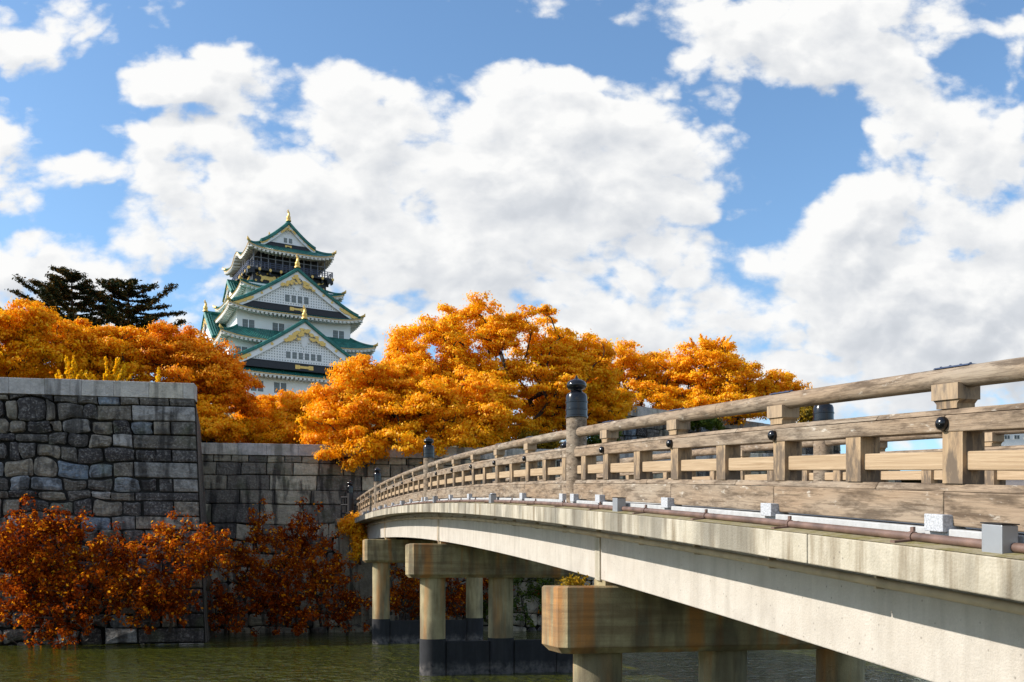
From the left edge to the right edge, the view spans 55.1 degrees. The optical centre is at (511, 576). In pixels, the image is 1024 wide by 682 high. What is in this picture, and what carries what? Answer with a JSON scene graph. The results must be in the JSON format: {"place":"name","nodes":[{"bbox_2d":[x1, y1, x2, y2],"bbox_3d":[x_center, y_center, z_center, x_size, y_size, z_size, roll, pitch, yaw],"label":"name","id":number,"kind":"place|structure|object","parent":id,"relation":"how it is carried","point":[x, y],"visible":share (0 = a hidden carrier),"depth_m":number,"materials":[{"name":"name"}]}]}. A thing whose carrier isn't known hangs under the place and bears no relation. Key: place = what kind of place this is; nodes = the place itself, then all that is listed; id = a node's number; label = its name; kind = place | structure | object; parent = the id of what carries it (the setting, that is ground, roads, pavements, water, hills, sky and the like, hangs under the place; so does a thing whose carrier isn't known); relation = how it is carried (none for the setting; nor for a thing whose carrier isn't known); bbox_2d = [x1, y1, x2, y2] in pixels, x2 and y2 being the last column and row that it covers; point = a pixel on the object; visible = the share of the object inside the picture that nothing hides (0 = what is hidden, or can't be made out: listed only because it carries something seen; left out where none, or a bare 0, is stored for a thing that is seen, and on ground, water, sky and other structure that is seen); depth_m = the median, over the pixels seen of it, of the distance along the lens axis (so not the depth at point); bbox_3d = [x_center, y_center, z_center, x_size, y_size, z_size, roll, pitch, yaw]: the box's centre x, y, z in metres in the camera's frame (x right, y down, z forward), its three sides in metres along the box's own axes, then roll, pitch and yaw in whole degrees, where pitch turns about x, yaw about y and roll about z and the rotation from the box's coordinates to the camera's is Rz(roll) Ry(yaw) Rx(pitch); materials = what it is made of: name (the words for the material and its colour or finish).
{"place":"outdoors","nodes":[
{"label":"outdoors","id":0,"kind":"place"},
{"bbox_2d":[213,538,270,603],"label":"shrub","id":1,"kind":"object","parent":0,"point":[239,558],"visible":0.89,"depth_m":54.21,"materials":[{"name":"red plant"}]},
{"bbox_2d":[243,563,308,636],"bbox_3d":[-13.106,1.304,54.124,3.574,4.106,2.851,0,0,-26],"label":"shrub","id":2,"kind":"object","parent":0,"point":[269,576],"visible":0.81,"depth_m":53.68,"materials":[{"name":"red plant"}]},
{"bbox_2d":[282,525,363,626],"bbox_3d":[-10.613,-0.017,54.550,4.692,5.671,3.136,0,0,0],"label":"shrub","id":3,"kind":"object","parent":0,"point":[323,577],"visible":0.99,"depth_m":54.25,"materials":[{"name":"red plant"}]},
{"bbox_2d":[0,631,930,681],"bbox_3d":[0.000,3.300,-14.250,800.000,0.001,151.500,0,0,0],"label":"water","id":4,"kind":"structure","parent":0,"point":[303,657],"depth_m":37.23,"materials":[{"name":"green liquid"}]},
{"bbox_2d":[0,377,214,645],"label":"stone wall","id":5,"kind":"structure","parent":4,"relation":"in","point":[127,455],"depth_m":49.06,"materials":[{"name":"grey stone"}]},
{"bbox_2d":[0,492,46,589],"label":"shrub","id":6,"kind":"object","parent":5,"relation":"attached to","point":[10,550],"visible":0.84,"depth_m":45.82,"materials":[{"name":"orange plant"}]},
{"bbox_2d":[0,559,60,630],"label":"shrub","id":7,"kind":"object","parent":5,"relation":"attached to","point":[23,594],"visible":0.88,"depth_m":45.43,"materials":[{"name":"orange plant"}]},
{"bbox_2d":[0,535,85,599],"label":"shrub","id":8,"kind":"object","parent":5,"relation":"attached to","point":[50,560],"visible":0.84,"depth_m":45.90,"materials":[{"name":"orange plant"}]},
{"bbox_2d":[4,508,83,557],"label":"shrub","id":9,"kind":"object","parent":5,"relation":"attached to","point":[40,529],"visible":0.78,"depth_m":46.25,"materials":[{"name":"orange plant"}]},
{"bbox_2d":[0,598,122,648],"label":"shrub","id":10,"kind":"object","parent":5,"relation":"attached to","point":[49,629],"visible":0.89,"depth_m":45.12,"materials":[{"name":"orange plant"}]},
{"bbox_2d":[41,505,95,547],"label":"shrub","id":11,"kind":"object","parent":5,"relation":"attached to","point":[77,534],"visible":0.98,"depth_m":46.27,"materials":[{"name":"orange plant"}]},
{"bbox_2d":[23,571,127,645],"bbox_3d":[-20.526,1.527,45.996,4.273,3.658,3.070,0,0,-33],"label":"shrub","id":12,"kind":"object","parent":5,"relation":"attached to","point":[73,601],"visible":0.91,"depth_m":45.66,"materials":[{"name":"orange plant"}]},
{"bbox_2d":[54,533,124,591],"bbox_3d":[-20.117,-0.680,46.465,3.550,2.847,2.599,0,0,0],"label":"shrub","id":13,"kind":"object","parent":5,"relation":"attached to","point":[95,567],"visible":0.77,"depth_m":46.20,"materials":[{"name":"orange plant"}]},
{"bbox_2d":[87,533,164,630],"bbox_3d":[-18.326,0.247,46.717,3.817,4.610,3.468,0,0,-17],"label":"shrub","id":14,"kind":"object","parent":5,"relation":"attached to","point":[111,591],"visible":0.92,"depth_m":46.14,"materials":[{"name":"orange plant"}]},
{"bbox_2d":[92,521,161,573],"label":"shrub","id":15,"kind":"object","parent":5,"relation":"attached to","point":[120,553],"visible":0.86,"depth_m":46.69,"materials":[{"name":"orange plant"}]},
{"bbox_2d":[122,558,211,633],"bbox_3d":[-16.620,0.930,46.859,4.222,3.611,3.241,0,0,-12],"label":"shrub","id":16,"kind":"object","parent":5,"relation":"attached to","point":[165,601],"visible":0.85,"depth_m":46.70,"materials":[{"name":"orange plant"}]},
{"bbox_2d":[129,510,206,570],"bbox_3d":[-16.604,-1.652,47.714,4.053,3.338,2.799,0,0,0],"label":"shrub","id":17,"kind":"object","parent":5,"relation":"attached to","point":[166,531],"visible":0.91,"depth_m":47.24,"materials":[{"name":"orange plant"}]},
{"bbox_2d":[169,522,232,590],"bbox_3d":[-14.972,-0.970,47.744,3.102,3.372,2.817,0,0,0],"label":"shrub","id":18,"kind":"object","parent":5,"relation":"attached to","point":[210,549],"visible":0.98,"depth_m":47.69,"materials":[{"name":"orange plant"}]},
{"bbox_2d":[207,577,262,636],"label":"shrub","id":19,"kind":"object","parent":5,"relation":"attached to","point":[223,602],"visible":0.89,"depth_m":52.23,"materials":[{"name":"red plant"}]},
{"bbox_2d":[261,580,328,635],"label":"shrub","id":20,"kind":"object","parent":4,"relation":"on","point":[294,614],"visible":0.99,"depth_m":53.27,"materials":[{"name":"red plant"}]},
{"bbox_2d":[318,576,371,635],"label":"shrub","id":21,"kind":"object","parent":4,"relation":"on","point":[339,617],"visible":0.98,"depth_m":53.93,"materials":[{"name":"red plant"}]},
{"bbox_2d":[201,442,900,632],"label":"stone wall","id":22,"kind":"structure","parent":4,"relation":"in","point":[240,479],"depth_m":59.28,"materials":[{"name":"grey stone"}]},
{"bbox_2d":[240,498,277,552],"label":"shrub","id":23,"kind":"object","parent":22,"relation":"attached to","point":[256,527],"visible":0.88,"depth_m":55.85,"materials":[{"name":"red plant"}]},
{"bbox_2d":[266,526,320,593],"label":"shrub","id":24,"kind":"object","parent":22,"relation":"attached to","point":[282,559],"visible":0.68,"depth_m":54.78,"materials":[{"name":"red plant"}]},
{"bbox_2d":[272,496,335,558],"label":"shrub","id":25,"kind":"object","parent":22,"relation":"attached to","point":[311,530],"visible":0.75,"depth_m":55.67,"materials":[{"name":"red plant"}]},
{"bbox_2d":[390,563,419,619],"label":"shrub","id":26,"kind":"object","parent":22,"relation":"attached to","point":[411,588],"visible":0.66,"depth_m":55.78,"materials":[{"name":"red plant"}]},
{"bbox_2d":[400,578,457,619],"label":"shrub","id":27,"kind":"object","parent":22,"relation":"attached to","point":[415,613],"visible":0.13,"depth_m":57.76,"materials":[{"name":"red plant"}]},
{"bbox_2d":[445,578,485,619],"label":"shrub","id":28,"kind":"object","parent":22,"relation":"attached to","point":[461,589],"visible":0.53,"depth_m":56.82,"materials":[{"name":"red plant"}]},
{"bbox_2d":[463,578,514,621],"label":"shrub","id":29,"kind":"object","parent":22,"relation":"attached to","point":[485,581],"visible":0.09,"depth_m":58.90,"materials":[{"name":"red plant"}]},
{"bbox_2d":[465,578,541,628],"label":"shrub","id":30,"kind":"object","parent":22,"relation":"attached to","point":[524,607],"visible":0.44,"depth_m":58.68,"materials":[{"name":"green plant"}]},
{"bbox_2d":[514,578,545,585],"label":"shrub","id":31,"kind":"object","parent":22,"relation":"attached to","point":[522,579],"visible":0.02,"depth_m":60.06,"materials":[{"name":"green plant"}]},
{"bbox_2d":[524,578,553,604],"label":"shrub","id":32,"kind":"object","parent":22,"relation":"attached to","point":[539,588],"visible":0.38,"depth_m":59.62,"materials":[{"name":"green plant"}]},
{"bbox_2d":[335,357,1023,681],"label":"arched bridge","id":33,"kind":"structure","parent":4,"relation":"in","point":[723,567],"depth_m":12.41,"materials":[{"name":"concrete"}]},
{"bbox_2d":[337,511,366,536],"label":"hanging creeper","id":34,"kind":"object","parent":33,"relation":"hanging from","point":[349,525],"visible":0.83,"depth_m":56.98,"materials":[{"name":"orange plant"}]},
{"bbox_2d":[345,529,368,564],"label":"hanging creeper","id":35,"kind":"object","parent":33,"relation":"hanging from","point":[358,539],"visible":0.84,"depth_m":56.70,"materials":[{"name":"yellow plant"}]},
{"bbox_2d":[556,571,589,585],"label":"weed tuft","id":36,"kind":"object","parent":33,"relation":"on","point":[575,580],"visible":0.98,"depth_m":16.66,"materials":[{"name":"yellow plant"}]},
{"bbox_2d":[0,0,1023,470],"label":"sky","id":37,"kind":"structure","parent":0,"point":[833,189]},
{"bbox_2d":[201,412,981,490],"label":"terrain","id":38,"kind":"structure","parent":0,"point":[902,481],"depth_m":70.86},
{"bbox_2d":[0,296,96,378],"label":"autumn tree","id":39,"kind":"object","parent":38,"relation":"on","point":[29,332],"visible":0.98,"depth_m":59.23,"materials":[{"name":"orange plant"}]},
{"bbox_2d":[0,264,133,360],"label":"conifer tree","id":40,"kind":"object","parent":38,"relation":"on","point":[56,291],"visible":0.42,"depth_m":92.75,"materials":[{"name":"green plant"}]},
{"bbox_2d":[55,355,87,379],"bbox_3d":[-23.598,-10.378,52.580,2.538,2.972,0.843,0,0,0],"label":"yellow sapling","id":41,"kind":"object","parent":38,"relation":"on","point":[71,372],"visible":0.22,"depth_m":52.52,"materials":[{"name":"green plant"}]},
{"bbox_2d":[84,356,132,380],"bbox_3d":[-21.611,-10.278,52.585,3.291,2.965,0.916,0,0,0],"label":"yellow sapling","id":42,"kind":"object","parent":38,"relation":"on","point":[116,375],"visible":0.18,"depth_m":52.45,"materials":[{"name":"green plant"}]},
{"bbox_2d":[50,316,167,381],"bbox_3d":[-26.394,-12.733,64.904,6.607,8.319,8.918,0,0,0],"label":"autumn tree","id":43,"kind":"object","parent":38,"relation":"on","point":[111,343],"visible":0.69,"depth_m":62.84,"materials":[{"name":"orange plant"}]},
{"bbox_2d":[68,277,190,379],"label":"conifer tree","id":44,"kind":"object","parent":38,"relation":"on","point":[112,286],"visible":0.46,"depth_m":96.78,"materials":[{"name":"green plant"}]},
{"bbox_2d":[155,367,160,381],"bbox_3d":[-19.145,-10.067,52.598,2.772,2.454,0.842,0,0,0],"label":"yellow sapling","id":45,"kind":"object","parent":38,"relation":"on","point":[158,374],"visible":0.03,"depth_m":52.56,"materials":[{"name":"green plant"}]},
{"bbox_2d":[128,319,264,418],"bbox_3d":[-21.554,-13.064,66.745,8.602,8.341,9.172,0,0,36],"label":"autumn tree","id":46,"kind":"object","parent":38,"relation":"on","point":[203,365],"visible":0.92,"depth_m":64.89,"materials":[{"name":"orange plant"}]},
{"bbox_2d":[196,393,251,442],"bbox_3d":[-19.353,-10.299,64.121,4.533,3.520,6.138,0,0,0],"label":"autumn tree","id":47,"kind":"object","parent":38,"relation":"on","point":[217,424],"visible":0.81,"depth_m":63.30,"materials":[{"name":"orange plant"}]},
{"bbox_2d":[224,392,293,443],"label":"autumn tree","id":48,"kind":"object","parent":38,"relation":"on","point":[266,422],"visible":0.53,"depth_m":68.49,"materials":[{"name":"orange plant"}]},
{"bbox_2d":[196,209,377,407],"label":"castle keep","id":49,"kind":"structure","parent":38,"relation":"on","point":[281,316],"depth_m":221.02,"materials":[{"name":"paint"}]},
{"bbox_2d":[235,345,247,353],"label":"window","id":50,"kind":"structure","parent":49,"relation":"in","point":[242,348],"depth_m":214.72,"materials":[{"name":"white paint"}]},
{"bbox_2d":[242,318,254,327],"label":"window","id":51,"kind":"structure","parent":49,"relation":"in","point":[250,323],"depth_m":218.05,"materials":[{"name":"white paint"}]},
{"bbox_2d":[250,380,263,391],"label":"window","id":52,"kind":"structure","parent":49,"relation":"in","point":[258,389],"depth_m":214.04,"materials":[{"name":"white paint"}]},
{"bbox_2d":[272,322,284,330],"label":"window","id":53,"kind":"structure","parent":49,"relation":"in","point":[276,326],"depth_m":221.27,"materials":[{"name":"white paint"}]},
{"bbox_2d":[274,382,286,393],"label":"window","id":54,"kind":"structure","parent":49,"relation":"in","point":[277,385],"depth_m":216.14,"materials":[{"name":"white paint"}]},
{"bbox_2d":[285,294,289,302],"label":"window","id":55,"kind":"structure","parent":49,"relation":"in","point":[287,296],"depth_m":221.00,"materials":[{"name":"white paint"}]},
{"bbox_2d":[286,351,290,358],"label":"window","id":56,"kind":"structure","parent":49,"relation":"in","point":[288,353],"depth_m":215.67,"materials":[{"name":"white paint"}]},
{"bbox_2d":[291,295,296,303],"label":"window","id":57,"kind":"structure","parent":49,"relation":"in","point":[293,297],"depth_m":221.75,"materials":[{"name":"white paint"}]},
{"bbox_2d":[292,351,296,359],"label":"window","id":58,"kind":"structure","parent":49,"relation":"in","point":[294,354],"depth_m":216.25,"materials":[{"name":"white paint"}]},
{"bbox_2d":[297,295,302,303],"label":"window","id":59,"kind":"structure","parent":49,"relation":"in","point":[299,298],"depth_m":222.35,"materials":[{"name":"white paint"}]},
{"bbox_2d":[298,352,303,359],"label":"window","id":60,"kind":"structure","parent":49,"relation":"in","point":[300,354],"depth_m":216.99,"materials":[{"name":"white paint"}]},
{"bbox_2d":[304,296,308,304],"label":"window","id":61,"kind":"structure","parent":49,"relation":"in","point":[306,299],"depth_m":223.11,"materials":[{"name":"white paint"}]},
{"bbox_2d":[304,353,309,360],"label":"window","id":62,"kind":"structure","parent":49,"relation":"in","point":[306,355],"depth_m":217.65,"materials":[{"name":"white paint"}]},
{"bbox_2d":[310,353,315,361],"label":"window","id":63,"kind":"structure","parent":49,"relation":"in","point":[312,356],"depth_m":218.29,"materials":[{"name":"white paint"}]},
{"bbox_2d":[317,354,321,361],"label":"window","id":64,"kind":"structure","parent":49,"relation":"in","point":[319,357],"depth_m":219.01,"materials":[{"name":"white paint"}]},
{"bbox_2d":[332,330,343,338],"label":"window","id":65,"kind":"structure","parent":49,"relation":"in","point":[335,333],"depth_m":228.01,"materials":[{"name":"white paint"}]},
{"bbox_2d":[261,387,333,443],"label":"autumn tree","id":66,"kind":"object","parent":38,"relation":"on","point":[290,404],"visible":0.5,"depth_m":67.58,"materials":[{"name":"orange plant"}]},
{"bbox_2d":[291,353,533,471],"bbox_3d":[-6.295,-10.246,63.437,15.621,7.892,12.949,0,0,0],"label":"maple tree","id":67,"kind":"object","parent":38,"relation":"on","point":[353,404],"visible":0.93,"depth_m":60.91,"materials":[{"name":"orange plant"}]},
{"bbox_2d":[373,290,636,447],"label":"maple tree","id":68,"kind":"object","parent":38,"relation":"on","point":[565,357],"visible":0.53,"depth_m":70.87,"materials":[{"name":"orange plant"}]},
{"bbox_2d":[514,425,563,448],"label":"tree","id":69,"kind":"object","parent":38,"relation":"on","point":[551,445],"visible":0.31,"depth_m":65.59,"materials":[{"name":"green plant"}]},
{"bbox_2d":[515,379,634,448],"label":"maple tree","id":70,"kind":"object","parent":38,"relation":"on","point":[559,420],"visible":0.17,"depth_m":74.89,"materials":[{"name":"orange plant"}]},
{"bbox_2d":[587,431,623,444],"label":"green shrub","id":71,"kind":"object","parent":38,"relation":"on","point":[596,439],"visible":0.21,"depth_m":69.44,"materials":[{"name":"green plant"}]},
{"bbox_2d":[587,337,692,409],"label":"autumn tree","id":72,"kind":"object","parent":38,"relation":"on","point":[651,365],"visible":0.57,"depth_m":84.35,"materials":[{"name":"orange plant"}]},
{"bbox_2d":[690,417,724,431],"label":"green shrub","id":73,"kind":"object","parent":38,"relation":"on","point":[709,424],"visible":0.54,"depth_m":71.58,"materials":[{"name":"green plant"}]},
{"bbox_2d":[610,405,840,453],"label":"stone wall","id":74,"kind":"structure","parent":38,"relation":"on","point":[649,432],"depth_m":78.32,"materials":[{"name":"grey stone"}]},
{"bbox_2d":[643,336,812,426],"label":"autumn tree","id":75,"kind":"object","parent":38,"relation":"on","point":[735,380],"visible":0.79,"depth_m":82.71,"materials":[{"name":"orange plant"}]},
{"bbox_2d":[689,333,731,367],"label":"tree shoots","id":76,"kind":"object","parent":75,"relation":"attached to","point":[710,349],"visible":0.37,"depth_m":83.67,"materials":[{"name":"orange plant"}]},
{"bbox_2d":[796,406,813,422],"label":"green shrub","id":77,"kind":"object","parent":38,"relation":"on","point":[805,414],"visible":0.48,"depth_m":78.69,"materials":[{"name":"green plant"}]},
{"bbox_2d":[1001,434,1023,445],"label":"office building","id":78,"kind":"structure","parent":38,"relation":"on","point":[1013,439],"depth_m":420.00,"materials":[{"name":"white paint"}]},
{"bbox_2d":[1004,435,1009,439],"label":"window","id":79,"kind":"structure","parent":78,"relation":"in","point":[1006,437],"depth_m":419.79,"materials":[{"name":"grey glass"}]},
{"bbox_2d":[1014,435,1019,439],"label":"window","id":80,"kind":"structure","parent":78,"relation":"in","point":[1016,437],"depth_m":419.79,"materials":[{"name":"grey glass"}]},
{"bbox_2d":[1006,480,1023,485],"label":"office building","id":81,"kind":"structure","parent":38,"relation":"on","point":[1014,482],"depth_m":360.00,"materials":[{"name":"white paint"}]}
]}

